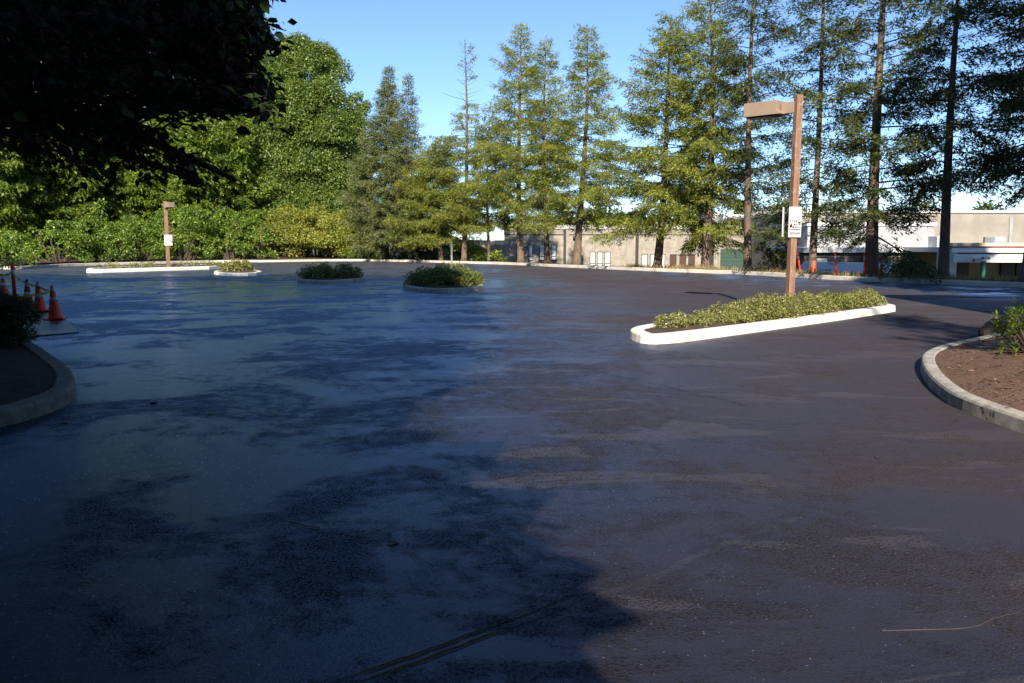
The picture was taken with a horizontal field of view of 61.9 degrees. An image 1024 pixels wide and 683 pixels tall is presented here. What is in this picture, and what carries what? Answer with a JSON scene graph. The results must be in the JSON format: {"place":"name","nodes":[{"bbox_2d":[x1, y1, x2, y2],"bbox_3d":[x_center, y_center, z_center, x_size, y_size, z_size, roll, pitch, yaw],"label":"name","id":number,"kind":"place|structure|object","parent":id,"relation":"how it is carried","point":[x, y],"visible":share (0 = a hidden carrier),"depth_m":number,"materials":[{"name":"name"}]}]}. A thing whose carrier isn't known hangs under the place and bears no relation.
{"place":"outdoors","nodes":[
{"label":"outdoors","id":0,"kind":"place"},
{"bbox_2d":[9,255,1012,281],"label":"verge","id":1,"kind":"structure","parent":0,"point":[175,259],"depth_m":74.37,"materials":[{"name":"brown soil"}]},
{"bbox_2d":[0,228,39,266],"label":"laurel bush","id":2,"kind":"object","parent":1,"relation":"on","point":[9,248],"visible":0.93,"depth_m":54.46,"materials":[{"name":"green plant"}]},
{"bbox_2d":[0,127,41,260],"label":"broadleaf tree","id":3,"kind":"object","parent":1,"relation":"on","point":[8,210],"visible":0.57,"depth_m":65.92,"materials":[{"name":"green plant"}]},
{"bbox_2d":[1,127,68,259],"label":"broadleaf tree","id":4,"kind":"object","parent":1,"relation":"on","point":[34,180],"visible":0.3,"depth_m":70.45,"materials":[{"name":"green plant"}]},
{"bbox_2d":[21,218,94,262],"bbox_3d":[-33.335,-7.357,62.516,5.431,3.466,2.743,0,7,0],"label":"laurel bush","id":5,"kind":"object","parent":1,"relation":"on","point":[59,234],"visible":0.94,"depth_m":62.51,"materials":[{"name":"green plant"}]},
{"bbox_2d":[24,124,123,259],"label":"broadleaf tree","id":6,"kind":"object","parent":1,"relation":"on","point":[71,212],"visible":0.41,"depth_m":73.12,"materials":[{"name":"green plant"}]},
{"bbox_2d":[74,210,138,261],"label":"laurel bush","id":7,"kind":"object","parent":1,"relation":"on","point":[93,247],"visible":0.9,"depth_m":65.12,"materials":[{"name":"green plant"}]},
{"bbox_2d":[72,104,165,258],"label":"broadleaf tree","id":8,"kind":"object","parent":1,"relation":"on","point":[129,176],"visible":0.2,"depth_m":77.73,"materials":[{"name":"green plant"}]},
{"bbox_2d":[111,215,165,261],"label":"laurel bush","id":9,"kind":"object","parent":1,"relation":"on","point":[145,256],"visible":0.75,"depth_m":67.84,"materials":[{"name":"green plant"}]},
{"bbox_2d":[118,114,189,257],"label":"broadleaf tree","id":10,"kind":"object","parent":1,"relation":"on","point":[157,185],"visible":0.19,"depth_m":79.09,"materials":[{"name":"green plant"}]},
{"bbox_2d":[149,204,217,260],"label":"laurel bush","id":11,"kind":"object","parent":1,"relation":"on","point":[186,251],"visible":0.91,"depth_m":71.77,"materials":[{"name":"green plant"}]},
{"bbox_2d":[157,116,248,257],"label":"broadleaf tree","id":12,"kind":"object","parent":1,"relation":"on","point":[203,143],"visible":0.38,"depth_m":77.82,"materials":[{"name":"green plant"}]},
{"bbox_2d":[179,16,273,227],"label":"broadleaf tree","id":13,"kind":"object","parent":1,"relation":"on","point":[216,122],"depth_m":89.49,"materials":[{"name":"green plant"}]},
{"bbox_2d":[195,207,260,259],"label":"laurel bush","id":14,"kind":"object","parent":1,"relation":"on","point":[230,243],"visible":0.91,"depth_m":74.56,"materials":[{"name":"green plant"}]},
{"bbox_2d":[210,114,279,257],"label":"broadleaf tree","id":15,"kind":"object","parent":1,"relation":"on","point":[238,154],"visible":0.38,"depth_m":81.98,"materials":[{"name":"green plant"}]},
{"bbox_2d":[234,214,278,258],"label":"laurel bush","id":16,"kind":"object","parent":1,"relation":"on","point":[264,240],"visible":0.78,"depth_m":76.78,"materials":[{"name":"green plant"}]},
{"bbox_2d":[255,206,306,256],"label":"shrub","id":17,"kind":"object","parent":1,"relation":"on","point":[281,243],"visible":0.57,"depth_m":79.96,"materials":[{"name":"green plant"}]},
{"bbox_2d":[241,30,369,255],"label":"broadleaf tree","id":18,"kind":"object","parent":1,"relation":"on","point":[304,165],"visible":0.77,"depth_m":85.48,"materials":[{"name":"green plant"}]},
{"bbox_2d":[253,205,365,257],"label":"rhododendron","id":19,"kind":"object","parent":1,"relation":"on","point":[328,236],"visible":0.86,"depth_m":80.11,"materials":[{"name":"green plant"}]},
{"bbox_2d":[343,90,379,228],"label":"broadleaf tree","id":20,"kind":"object","parent":1,"relation":"on","point":[365,105],"visible":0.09,"depth_m":97.34,"materials":[{"name":"green plant"}]},
{"bbox_2d":[348,245,377,258],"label":"shrub","id":21,"kind":"object","parent":1,"relation":"on","point":[368,257],"visible":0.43,"depth_m":80.05,"materials":[{"name":"green plant"}]},
{"bbox_2d":[335,63,446,258],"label":"conifer","id":22,"kind":"object","parent":1,"relation":"on","point":[366,197],"visible":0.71,"depth_m":76.23,"materials":[{"name":"green plant"}]},
{"bbox_2d":[388,246,408,258],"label":"shrub","id":23,"kind":"object","parent":1,"relation":"on","point":[394,255],"visible":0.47,"depth_m":78.06,"materials":[{"name":"green plant"}]},
{"bbox_2d":[366,72,446,259],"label":"conifer","id":24,"kind":"object","parent":1,"relation":"on","point":[406,148],"visible":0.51,"depth_m":74.40,"materials":[{"name":"green plant"}]},
{"bbox_2d":[411,243,437,259],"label":"shrub","id":25,"kind":"object","parent":1,"relation":"on","point":[419,254],"visible":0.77,"depth_m":75.42,"materials":[{"name":"green plant"}]},
{"bbox_2d":[382,136,495,260],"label":"conifer","id":26,"kind":"object","parent":1,"relation":"on","point":[421,184],"visible":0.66,"depth_m":71.50,"materials":[{"name":"green plant"}]},
{"bbox_2d":[443,245,469,260],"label":"shrub","id":27,"kind":"object","parent":1,"relation":"on","point":[456,255],"visible":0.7,"depth_m":73.30,"materials":[{"name":"green plant"}]},
{"bbox_2d":[423,239,504,261],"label":"board fence","id":28,"kind":"object","parent":1,"relation":"on","point":[497,245],"visible":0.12,"depth_m":79.52,"materials":[{"name":"wood"}]},
{"bbox_2d":[413,40,515,260],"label":"conifer","id":29,"kind":"object","parent":1,"relation":"on","point":[465,162],"visible":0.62,"depth_m":69.05,"materials":[{"name":"green plant"}]},
{"bbox_2d":[467,245,486,260],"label":"shrub","id":30,"kind":"object","parent":1,"relation":"on","point":[474,252],"visible":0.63,"depth_m":72.57,"materials":[{"name":"green plant"}]},
{"bbox_2d":[443,102,534,261],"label":"conifer","id":31,"kind":"object","parent":1,"relation":"on","point":[478,203],"visible":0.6,"depth_m":67.41,"materials":[{"name":"green plant"}]},
{"bbox_2d":[487,249,506,261],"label":"shrub","id":32,"kind":"object","parent":1,"relation":"on","point":[494,255],"visible":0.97,"depth_m":68.22,"materials":[{"name":"green plant"}]},
{"bbox_2d":[454,20,572,262],"bbox_3d":[0.143,-14.725,63.564,9.197,17.798,8.724,0,7,0],"label":"conifer","id":33,"kind":"object","parent":1,"relation":"on","point":[497,148],"visible":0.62,"depth_m":62.72,"materials":[{"name":"green plant"}]},
{"bbox_2d":[498,34,596,263],"bbox_3d":[2.597,-13.450,60.177,7.355,16.036,6.682,3,7,22],"label":"conifer","id":34,"kind":"object","parent":1,"relation":"on","point":[535,174],"visible":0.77,"depth_m":59.99,"materials":[{"name":"green plant"}]},
{"bbox_2d":[509,23,638,264],"bbox_3d":[4.872,-12.981,56.709,8.357,15.898,8.116,4,8,31],"label":"conifer","id":35,"kind":"object","parent":1,"relation":"on","point":[562,198],"visible":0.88,"depth_m":56.22,"materials":[{"name":"green plant"}]},
{"bbox_2d":[585,10,759,267],"bbox_3d":[8.915,-11.607,49.476,9.643,14.839,9.084,-4,8,-30],"label":"conifer","id":36,"kind":"object","parent":1,"relation":"on","point":[656,191],"visible":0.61,"depth_m":49.06,"materials":[{"name":"green plant"}]},
{"bbox_2d":[630,0,790,267],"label":"conifer","id":37,"kind":"object","parent":1,"relation":"on","point":[707,230],"visible":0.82,"depth_m":46.27,"materials":[{"name":"green plant"}]},
{"bbox_2d":[673,0,812,270],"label":"conifer","id":38,"kind":"object","parent":1,"relation":"on","point":[749,185],"visible":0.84,"depth_m":44.29,"materials":[{"name":"green plant"}]},
{"bbox_2d":[751,222,798,271],"bbox_3d":[13.652,-4.908,44.178,2.445,2.768,1.764,0,7,0],"label":"shrub","id":39,"kind":"object","parent":1,"relation":"on","point":[774,258],"visible":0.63,"depth_m":44.17,"materials":[{"name":"green plant"}]},
{"bbox_2d":[738,0,884,273],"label":"conifer","id":40,"kind":"object","parent":1,"relation":"on","point":[814,185],"visible":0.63,"depth_m":39.83,"materials":[{"name":"green plant"}]},
{"bbox_2d":[623,262,1021,281],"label":"dry grass","id":41,"kind":"structure","parent":1,"relation":"on","point":[952,277],"depth_m":38.38,"materials":[{"name":"plant"}]},
{"bbox_2d":[788,0,980,284],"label":"conifer","id":42,"kind":"object","parent":1,"relation":"on","point":[871,215],"visible":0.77,"depth_m":36.45,"materials":[{"name":"green plant"}]},
{"bbox_2d":[890,258,928,278],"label":"shrub","id":43,"kind":"object","parent":1,"relation":"on","point":[897,264],"visible":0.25,"depth_m":35.90,"materials":[{"name":"green plant"}]},
{"bbox_2d":[865,0,1023,276],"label":"conifer","id":44,"kind":"object","parent":1,"relation":"on","point":[957,10],"visible":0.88,"depth_m":33.84,"materials":[{"name":"green plant"}]},
{"bbox_2d":[922,0,1023,281],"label":"conifer","id":45,"kind":"object","parent":1,"relation":"on","point":[1012,108],"visible":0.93,"depth_m":32.06,"materials":[{"name":"green plant"}]},
{"bbox_2d":[966,0,1023,210],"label":"conifer","id":46,"kind":"object","parent":1,"relation":"on","point":[1013,197],"visible":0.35,"depth_m":34.78,"materials":[{"name":"green plant"}]},
{"bbox_2d":[0,261,1023,682],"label":"parking lot","id":47,"kind":"structure","parent":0,"point":[556,473],"depth_m":5.57,"materials":[{"name":"asphalt"}]},
{"bbox_2d":[0,275,7,295],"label":"traffic cone","id":48,"kind":"object","parent":47,"relation":"on","point":[2,283],"visible":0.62,"depth_m":24.51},
{"bbox_2d":[10,263,16,295],"bbox_3d":[-13.803,-1.642,23.652,0.315,1.074,0.314,3,7,22],"label":"delineator post","id":49,"kind":"object","parent":47,"relation":"on","point":[13,280],"visible":0.73,"depth_m":23.61,"materials":[{"name":"plastic"}]},
{"bbox_2d":[0,258,28,268],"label":"clipped hedge","id":50,"kind":"object","parent":47,"relation":"on","point":[7,263],"visible":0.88,"depth_m":52.42,"materials":[{"name":"green plant"}]},
{"bbox_2d":[23,279,33,307],"bbox_3d":[-12.035,-1.186,21.196,0.370,0.718,0.370,-1,7,-5],"label":"traffic cone","id":51,"kind":"object","parent":47,"relation":"on","point":[27,290],"visible":0.48,"depth_m":21.13,"materials":[{"name":"plastic"}]},
{"bbox_2d":[0,341,76,426],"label":"planting bed","id":52,"kind":"object","parent":47,"relation":"on","point":[36,381],"visible":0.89,"depth_m":8.87,"materials":[{"name":"concrete"}]},
{"bbox_2d":[0,286,44,347],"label":"clipped shrub","id":53,"kind":"object","parent":52,"relation":"on","point":[15,313],"visible":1,"depth_m":12.21,"materials":[{"name":"green plant"}]},
{"bbox_2d":[17,307,78,336],"bbox_3d":[-10.263,-0.458,17.906,1.579,0.025,7.788,-4,8,-32],"label":"road plate","id":54,"kind":"object","parent":47,"relation":"on","point":[54,327],"visible":0.43,"depth_m":16.11,"materials":[{"name":"metal"}]},
{"bbox_2d":[34,281,48,312],"bbox_3d":[-10.903,-1.030,19.667,0.370,0.708,0.370,-6,9,-30],"label":"traffic cone","id":55,"kind":"object","parent":54,"relation":"on","point":[41,301],"visible":0.62,"depth_m":19.60,"materials":[{"name":"plastic"}]},
{"bbox_2d":[0,272,49,291],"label":"caution tape","id":56,"kind":"object","parent":55,"relation":"attached to","point":[34,285],"visible":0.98,"depth_m":21.49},
{"bbox_2d":[43,286,67,320],"bbox_3d":[-9.523,-0.808,17.735,0.370,0.708,0.370,-4,7,-12],"label":"traffic cone","id":57,"kind":"object","parent":54,"relation":"on","point":[55,313],"visible":0.99,"depth_m":17.66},
{"bbox_2d":[0,0,297,203],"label":"overhanging tree","id":58,"kind":"object","parent":47,"relation":"on","point":[90,55],"visible":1,"depth_m":4.62,"materials":[{"name":"green plant"}]},
{"bbox_2d":[86,264,219,272],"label":"planted island","id":59,"kind":"structure","parent":47,"relation":"on","point":[140,269],"depth_m":50.11,"materials":[{"name":"white paint"}]},
{"bbox_2d":[95,261,135,268],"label":"shrub","id":60,"kind":"object","parent":59,"relation":"on","point":[111,265],"visible":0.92,"depth_m":48.96,"materials":[{"name":"green plant"}]},
{"bbox_2d":[130,261,162,266],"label":"shrub","id":61,"kind":"object","parent":59,"relation":"on","point":[143,264],"visible":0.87,"depth_m":50.70,"materials":[{"name":"green plant"}]},
{"bbox_2d":[163,201,174,266],"bbox_3d":[-20.537,-6.354,51.124,0.797,4.066,0.401,5,8,38],"label":"lamp post","id":62,"kind":"object","parent":59,"relation":"on","point":[166,205],"visible":0.9,"depth_m":51.14,"materials":[{"name":"brown wood"}]},
{"bbox_2d":[164,235,172,244],"bbox_3d":[-20.617,-6.079,51.192,0.473,0.614,0.057,0,7,0],"label":"tow away sign","id":63,"kind":"object","parent":62,"relation":"attached to","point":[167,239],"visible":1,"depth_m":51.18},
{"bbox_2d":[170,261,200,266],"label":"shrub","id":64,"kind":"object","parent":59,"relation":"on","point":[180,263],"visible":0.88,"depth_m":52.70,"materials":[{"name":"green plant"}]},
{"bbox_2d":[214,269,261,275],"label":"planted island","id":65,"kind":"structure","parent":47,"relation":"on","point":[239,273],"depth_m":43.03,"materials":[{"name":"white paint"}]},
{"bbox_2d":[216,259,256,271],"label":"shrub","id":66,"kind":"object","parent":65,"relation":"on","point":[238,265],"visible":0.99,"depth_m":44.90,"materials":[{"name":"green plant"}]},
{"bbox_2d":[297,277,363,283],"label":"planted island","id":67,"kind":"structure","parent":47,"relation":"on","point":[337,280],"depth_m":34.67,"materials":[{"name":"concrete"}]},
{"bbox_2d":[295,261,340,278],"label":"shrub","id":68,"kind":"object","parent":67,"relation":"on","point":[320,271],"visible":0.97,"depth_m":35.76,"materials":[{"name":"green plant"}]},
{"bbox_2d":[326,262,363,278],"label":"shrub","id":69,"kind":"object","parent":67,"relation":"on","point":[345,271],"visible":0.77,"depth_m":36.19,"materials":[{"name":"green plant"}]},
{"bbox_2d":[403,283,483,292],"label":"planted island","id":70,"kind":"structure","parent":47,"relation":"on","point":[443,289],"depth_m":28.55,"materials":[{"name":"concrete"}]},
{"bbox_2d":[402,265,435,285],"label":"shrub","id":71,"kind":"object","parent":70,"relation":"on","point":[413,278],"visible":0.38,"depth_m":30.09,"materials":[{"name":"green plant"}]},
{"bbox_2d":[417,261,477,285],"bbox_3d":[-2.256,-2.369,29.880,2.140,1.032,1.802,0,7,0],"label":"shrub","id":72,"kind":"object","parent":70,"relation":"on","point":[441,275],"visible":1,"depth_m":29.54,"materials":[{"name":"green plant"}]},
{"bbox_2d":[468,270,484,284],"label":"shrub","id":73,"kind":"object","parent":70,"relation":"on","point":[480,279],"visible":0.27,"depth_m":30.49,"materials":[{"name":"green plant"}]},
{"bbox_2d":[0,259,1023,287],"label":"kerb","id":74,"kind":"structure","parent":47,"relation":"on","point":[943,281],"depth_m":48.87,"materials":[{"name":"concrete"}]},
{"bbox_2d":[630,303,895,343],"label":"planted island","id":75,"kind":"structure","parent":47,"relation":"on","point":[648,334],"depth_m":15.29,"materials":[{"name":"white paint"}]},
{"bbox_2d":[653,310,716,327],"bbox_3d":[3.119,-0.418,15.312,1.033,0.372,1.526,6,9,44],"label":"shrub","id":76,"kind":"object","parent":75,"relation":"on","point":[688,319],"visible":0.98,"depth_m":15.16,"materials":[{"name":"green plant"}]},
{"bbox_2d":[692,301,766,324],"bbox_3d":[4.128,-0.551,16.171,1.166,0.421,1.624,6,9,44],"label":"shrub","id":77,"kind":"object","parent":75,"relation":"on","point":[728,312],"visible":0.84,"depth_m":15.93,"materials":[{"name":"green plant"}]},
{"bbox_2d":[729,292,804,319],"bbox_3d":[5.012,-0.692,16.893,1.362,0.602,1.872,6,9,44],"label":"shrub","id":78,"kind":"object","parent":75,"relation":"on","point":[768,305],"visible":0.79,"depth_m":16.57,"materials":[{"name":"green plant"}]},
{"bbox_2d":[743,94,802,296],"bbox_3d":[5.796,-3.036,19.062,0.421,4.685,1.301,-6,9,-44],"label":"lamp post","id":79,"kind":"object","parent":75,"relation":"on","point":[766,110],"visible":0.89,"depth_m":18.62,"materials":[{"name":"brown wood"}]},
{"bbox_2d":[788,207,801,236],"bbox_3d":[6.170,-2.603,18.595,0.290,0.652,0.018,-1,7,-8],"label":"towing sign","id":80,"kind":"object","parent":79,"relation":"attached to","point":[795,217],"visible":1,"depth_m":18.59,"materials":[{"name":"metal"}]},
{"bbox_2d":[776,291,841,314],"bbox_3d":[6.242,-0.814,18.096,1.327,0.549,1.898,6,9,44],"label":"shrub","id":81,"kind":"object","parent":75,"relation":"on","point":[818,303],"visible":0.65,"depth_m":17.82,"materials":[{"name":"green plant"}]},
{"bbox_2d":[822,290,864,308],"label":"shrub","id":82,"kind":"object","parent":75,"relation":"on","point":[843,301],"visible":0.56,"depth_m":19.15,"materials":[{"name":"green plant"}]},
{"bbox_2d":[843,287,887,306],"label":"shrub","id":83,"kind":"object","parent":75,"relation":"on","point":[866,297],"visible":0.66,"depth_m":19.93,"materials":[{"name":"green plant"}]},
{"bbox_2d":[882,612,1018,630],"bbox_3d":[1.880,1.190,3.589,0.706,0.003,0.070,-2,7,-15],"label":"fallen twig","id":84,"kind":"object","parent":47,"relation":"on","point":[942,629],"visible":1,"depth_m":3.54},
{"bbox_2d":[920,332,1023,433],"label":"planting bed","id":85,"kind":"object","parent":47,"relation":"on","point":[1000,409],"visible":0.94,"depth_m":9.17,"materials":[{"name":"soil"}]},
{"bbox_2d":[940,335,1023,403],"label":"bark chips","id":86,"kind":"object","parent":85,"relation":"on","point":[987,360],"visible":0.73,"depth_m":10.08,"materials":[{"name":"wood"}]},
{"bbox_2d":[978,314,1023,336],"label":"rock","id":87,"kind":"object","parent":85,"relation":"on","point":[984,329],"visible":0.28,"depth_m":14.23,"materials":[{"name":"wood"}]},
{"bbox_2d":[988,297,1023,354],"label":"pointed leaf shrub","id":88,"kind":"object","parent":85,"relation":"on","point":[1017,325],"visible":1,"depth_m":10.63,"materials":[{"name":"green plant"}]},
{"bbox_2d":[35,0,1023,244],"label":"sky","id":89,"kind":"structure","parent":0,"point":[420,38],"materials":[{"name":"blue"}]},
{"label":"ground","id":90,"kind":"structure","parent":0,"visible":0},
{"bbox_2d":[586,202,625,224],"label":"broadleaf tree","id":91,"kind":"object","parent":90,"relation":"on","point":[612,213],"visible":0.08,"depth_m":148.30,"materials":[{"name":"green plant"}]},
{"bbox_2d":[504,225,743,269],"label":"office building","id":92,"kind":"structure","parent":90,"relation":"on","point":[637,250],"depth_m":84.50,"materials":[{"name":"concrete"}]},
{"bbox_2d":[528,244,532,260],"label":"window","id":93,"kind":"structure","parent":92,"relation":"in","point":[530,246],"depth_m":84.52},
{"bbox_2d":[539,244,543,260],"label":"window","id":94,"kind":"structure","parent":92,"relation":"in","point":[541,246],"depth_m":84.52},
{"bbox_2d":[551,244,555,260],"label":"window","id":95,"kind":"structure","parent":92,"relation":"in","point":[553,246],"depth_m":84.52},
{"bbox_2d":[720,249,743,269],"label":"garage door","id":96,"kind":"structure","parent":92,"relation":"in","point":[728,260],"depth_m":84.58,"materials":[{"name":"green paint"}]},
{"bbox_2d":[771,247,903,275],"bbox_3d":[23.722,-4.671,58.902,9.689,3.646,6.900,0,7,0],"label":"shop row","id":97,"kind":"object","parent":90,"relation":"on","point":[856,255],"visible":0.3,"depth_m":55.72,"materials":[{"name":"white paint"}]},
{"bbox_2d":[846,257,861,262],"bbox_3d":[22.334,-5.154,55.729,0.957,0.719,0.086,0,7,0],"label":"window","id":98,"kind":"structure","parent":97,"relation":"in","point":[849,259],"depth_m":55.73,"materials":[{"name":"black glass"}]},
{"bbox_2d":[797,261,892,274],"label":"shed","id":99,"kind":"structure","parent":90,"relation":"on","point":[843,266],"depth_m":47.78,"materials":[{"name":"metal"}]},
{"bbox_2d":[769,223,936,269],"bbox_3d":[25.872,-6.380,66.104,9.339,5.400,9.200,0,7,0],"label":"grey annex","id":100,"kind":"object","parent":90,"relation":"on","point":[911,240],"visible":0.21,"depth_m":61.55,"materials":[{"name":"white paint"}]},
{"bbox_2d":[718,210,1023,269],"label":"warehouse","id":101,"kind":"structure","parent":90,"relation":"on","point":[972,226],"depth_m":71.38,"materials":[{"name":"concrete"}]},
{"bbox_2d":[900,243,1023,280],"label":"covered entrance","id":102,"kind":"object","parent":90,"relation":"on","point":[1005,259],"visible":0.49,"depth_m":50.28,"materials":[{"name":"white paint"}]},
{"bbox_2d":[928,236,939,246],"bbox_3d":[26.529,-6.229,53.217,0.587,0.675,1.240,0,7,0],"label":"cooling unit","id":103,"kind":"object","parent":102,"relation":"on","point":[933,241],"visible":0.53,"depth_m":53.11,"materials":[{"name":"white paint"}]},
{"bbox_2d":[956,262,968,277],"bbox_3d":[28.905,-3.971,54.828,0.746,2.985,0.147,0,7,0],"label":"doorway","id":104,"kind":"structure","parent":102,"relation":"in","point":[962,267],"depth_m":54.68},
{"bbox_2d":[985,237,1005,242],"bbox_3d":[30.140,-6.186,53.222,0.655,0.632,1.240,0,7,0],"label":"cooling unit","id":105,"kind":"object","parent":102,"relation":"on","point":[995,239],"visible":0.6,"depth_m":52.65,"materials":[{"name":"white paint"}]},
{"bbox_2d":[999,262,1014,280],"bbox_3d":[31.768,-3.971,54.828,0.866,2.985,0.147,0,7,0],"label":"doorway","id":106,"kind":"structure","parent":102,"relation":"in","point":[1006,268],"depth_m":54.68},
{"bbox_2d":[1014,262,1021,279],"bbox_3d":[32.578,-3.971,54.828,0.526,2.985,0.147,0,7,0],"label":"doorway","id":107,"kind":"structure","parent":102,"relation":"in","point":[1017,264],"depth_m":54.69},
{"bbox_2d":[972,257,989,277],"bbox_3d":[26.409,-3.248,48.234,0.840,3.052,0.400,0,7,0],"label":"green post","id":108,"kind":"object","parent":90,"relation":"on","point":[983,267],"visible":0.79,"depth_m":48.13,"materials":[{"name":"metal"}]},
{"bbox_2d":[972,199,1008,209],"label":"broadleaf tree","id":109,"kind":"object","parent":90,"relation":"on","point":[990,206],"visible":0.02,"depth_m":138.40,"materials":[{"name":"green plant"}]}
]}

